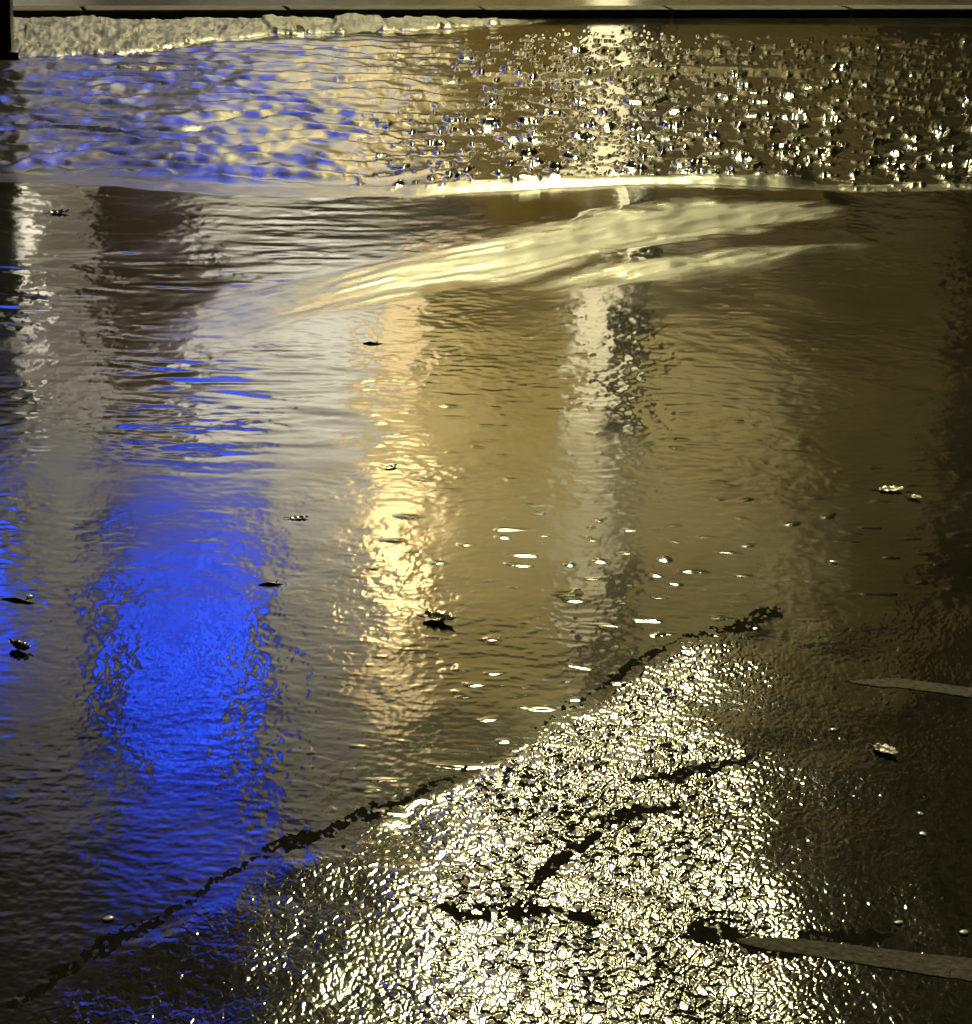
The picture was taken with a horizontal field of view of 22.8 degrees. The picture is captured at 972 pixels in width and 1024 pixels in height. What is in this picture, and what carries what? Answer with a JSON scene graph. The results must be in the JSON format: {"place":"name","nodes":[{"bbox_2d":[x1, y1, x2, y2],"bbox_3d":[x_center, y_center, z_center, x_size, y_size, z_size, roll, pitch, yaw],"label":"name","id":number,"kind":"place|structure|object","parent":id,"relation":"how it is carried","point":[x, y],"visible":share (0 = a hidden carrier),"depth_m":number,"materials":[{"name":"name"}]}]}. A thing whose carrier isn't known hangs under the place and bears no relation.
{"place":"outdoors","nodes":[
{"label":"outdoors","id":0,"kind":"place"},
{"bbox_2d":[13,13,518,56],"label":"gravel verge","id":1,"kind":"structure","parent":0,"point":[45,36],"depth_m":11.31,"materials":[{"name":"grey gravel"}]},
{"bbox_2d":[0,0,21,58],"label":"bollard","id":2,"kind":"object","parent":1,"relation":"on","point":[10,48],"visible":0.65,"depth_m":10.34,"materials":[{"name":"black metal"}]},
{"bbox_2d":[0,16,971,1023],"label":"water","id":3,"kind":"structure","parent":0,"point":[610,424],"depth_m":5.38,"materials":[{"name":"liquid"}]},
{"bbox_2d":[2,597,34,602],"bbox_3d":[-0.841,0.160,4.362,0.076,0.012,0.014,7,20,14],"label":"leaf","id":4,"kind":"object","parent":3,"relation":"on","point":[18,599],"visible":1,"depth_m":4.36,"materials":[{"name":"black plant"}]},
{"bbox_2d":[8,639,33,656],"bbox_3d":[-0.796,0.233,4.137,0.070,0.015,0.031,21,23,33],"label":"fallen leaf","id":5,"kind":"object","parent":3,"relation":"on","point":[19,645],"visible":1,"depth_m":4.15,"materials":[{"name":"brown plant"}]},
{"bbox_2d":[48,209,68,213],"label":"fallen leaf","id":6,"kind":"object","parent":3,"relation":"on","point":[58,211],"visible":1,"depth_m":7.47,"materials":[{"name":"brown plant"}]},
{"bbox_2d":[103,915,113,920],"bbox_3d":[-0.511,0.550,3.261,0.013,0.004,0.016,11,21,24],"label":"pebble","id":7,"kind":"object","parent":3,"relation":"on","point":[109,918],"visible":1,"depth_m":3.26,"materials":[{"name":"grey stone"}]},
{"bbox_2d":[117,65,193,69],"bbox_3d":[-1.376,-1.865,10.195,0.360,0.048,0.141,2,19,0],"label":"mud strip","id":8,"kind":"object","parent":3,"relation":"in","point":[155,67],"visible":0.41,"depth_m":10.16,"materials":[{"name":"brown soil"}]},
{"bbox_2d":[259,580,283,585],"bbox_3d":[-0.397,0.134,4.481,0.051,0.012,0.011,-1,19,-8],"label":"twig","id":9,"kind":"object","parent":3,"relation":"on","point":[269,583],"visible":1,"depth_m":4.48,"materials":[{"name":"black wood"}]},
{"bbox_2d":[285,515,308,519],"bbox_3d":[-0.382,0.011,4.838,0.053,0.005,0.024,-6,24,-9],"label":"fallen leaf","id":10,"kind":"object","parent":3,"relation":"on","point":[295,517],"visible":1,"depth_m":4.84,"materials":[{"name":"brown plant"}]},
{"bbox_2d":[363,341,382,343],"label":"twig","id":11,"kind":"object","parent":3,"relation":"on","point":[371,342],"visible":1,"depth_m":6.12,"materials":[{"name":"black wood"}]},
{"bbox_2d":[381,464,396,470],"bbox_3d":[-0.207,-0.095,5.162,0.021,0.005,0.048,20,30,34],"label":"fallen leaf","id":12,"kind":"object","parent":3,"relation":"on","point":[390,466],"visible":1,"depth_m":5.17,"materials":[{"name":"brown plant"}]},
{"bbox_2d":[416,609,455,620],"bbox_3d":[-0.094,0.188,4.340,0.093,0.015,0.041,7,23,29],"label":"fallen leaf","id":13,"kind":"object","parent":3,"relation":"on","point":[437,614],"visible":1,"depth_m":4.34,"materials":[{"name":"brown plant"}]},
{"bbox_2d":[872,485,903,490],"bbox_3d":[0.853,-0.048,5.133,0.077,0.008,0.034,-4,23,-4],"label":"fallen leaf","id":14,"kind":"object","parent":3,"relation":"on","point":[890,488],"visible":1,"depth_m":5.14,"materials":[{"name":"brown plant"}]},
{"bbox_2d":[906,494,922,498],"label":"fallen leaf","id":15,"kind":"object","parent":3,"relation":"on","point":[914,496],"visible":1,"depth_m":5.09,"materials":[{"name":"brown plant"}]},
{"bbox_2d":[13,0,971,11],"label":"pavement","id":16,"kind":"structure","parent":0,"point":[282,3],"depth_m":12.41,"materials":[{"name":"grey concrete"}]},
{"bbox_2d":[20,33,971,1023],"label":"road","id":17,"kind":"structure","parent":0,"point":[798,821],"depth_m":3.63,"materials":[{"name":"black asphalt"}]},
{"bbox_2d":[0,606,903,1022],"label":"road seam","id":18,"kind":"object","parent":17,"relation":"on","point":[698,934],"visible":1,"depth_m":3.40,"materials":[{"name":"black asphalt"}]},
{"bbox_2d":[737,938,971,980],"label":"road marking","id":19,"kind":"object","parent":17,"relation":"on","point":[948,966],"visible":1,"depth_m":3.24,"materials":[{"name":"paint"}]},
{"bbox_2d":[868,743,897,754],"bbox_3d":[0.634,0.380,3.865,0.031,0.009,0.070,-17,22,-35],"label":"fallen leaf","id":20,"kind":"object","parent":17,"relation":"on","point":[885,748],"visible":1,"depth_m":3.86,"materials":[{"name":"brown plant"}]},
{"bbox_2d":[894,920,902,924],"bbox_3d":[0.570,0.567,3.327,0.014,0.003,0.010,-13,24,-37],"label":"pebble","id":21,"kind":"object","parent":17,"relation":"on","point":[898,922],"visible":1,"depth_m":3.33,"materials":[{"name":"grey stone"}]},
{"bbox_2d":[849,678,971,697],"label":"road marking","id":22,"kind":"object","parent":17,"relation":"on","point":[960,691],"visible":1,"depth_m":4.12,"materials":[{"name":"paint"}]},
{"bbox_2d":[919,831,926,835],"bbox_3d":[0.650,0.479,3.586,0.012,0.003,0.016,7,20,16],"label":"pebble","id":23,"kind":"object","parent":17,"relation":"on","point":[922,833],"visible":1,"depth_m":3.58,"materials":[{"name":"grey stone"}]},
{"bbox_2d":[959,929,968,934],"bbox_3d":[0.655,0.576,3.304,0.015,0.004,0.012,-11,23,-33],"label":"pebble","id":24,"kind":"object","parent":17,"relation":"on","point":[964,932],"visible":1,"depth_m":3.30,"materials":[{"name":"grey stone"}]},
{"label":"ground","id":25,"kind":"structure","parent":0,"visible":0},
{"bbox_2d":[13,5,971,18],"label":"kerb","id":26,"kind":"structure","parent":25,"relation":"on","point":[402,11],"depth_m":12.18,"materials":[{"name":"concrete"}]}
]}

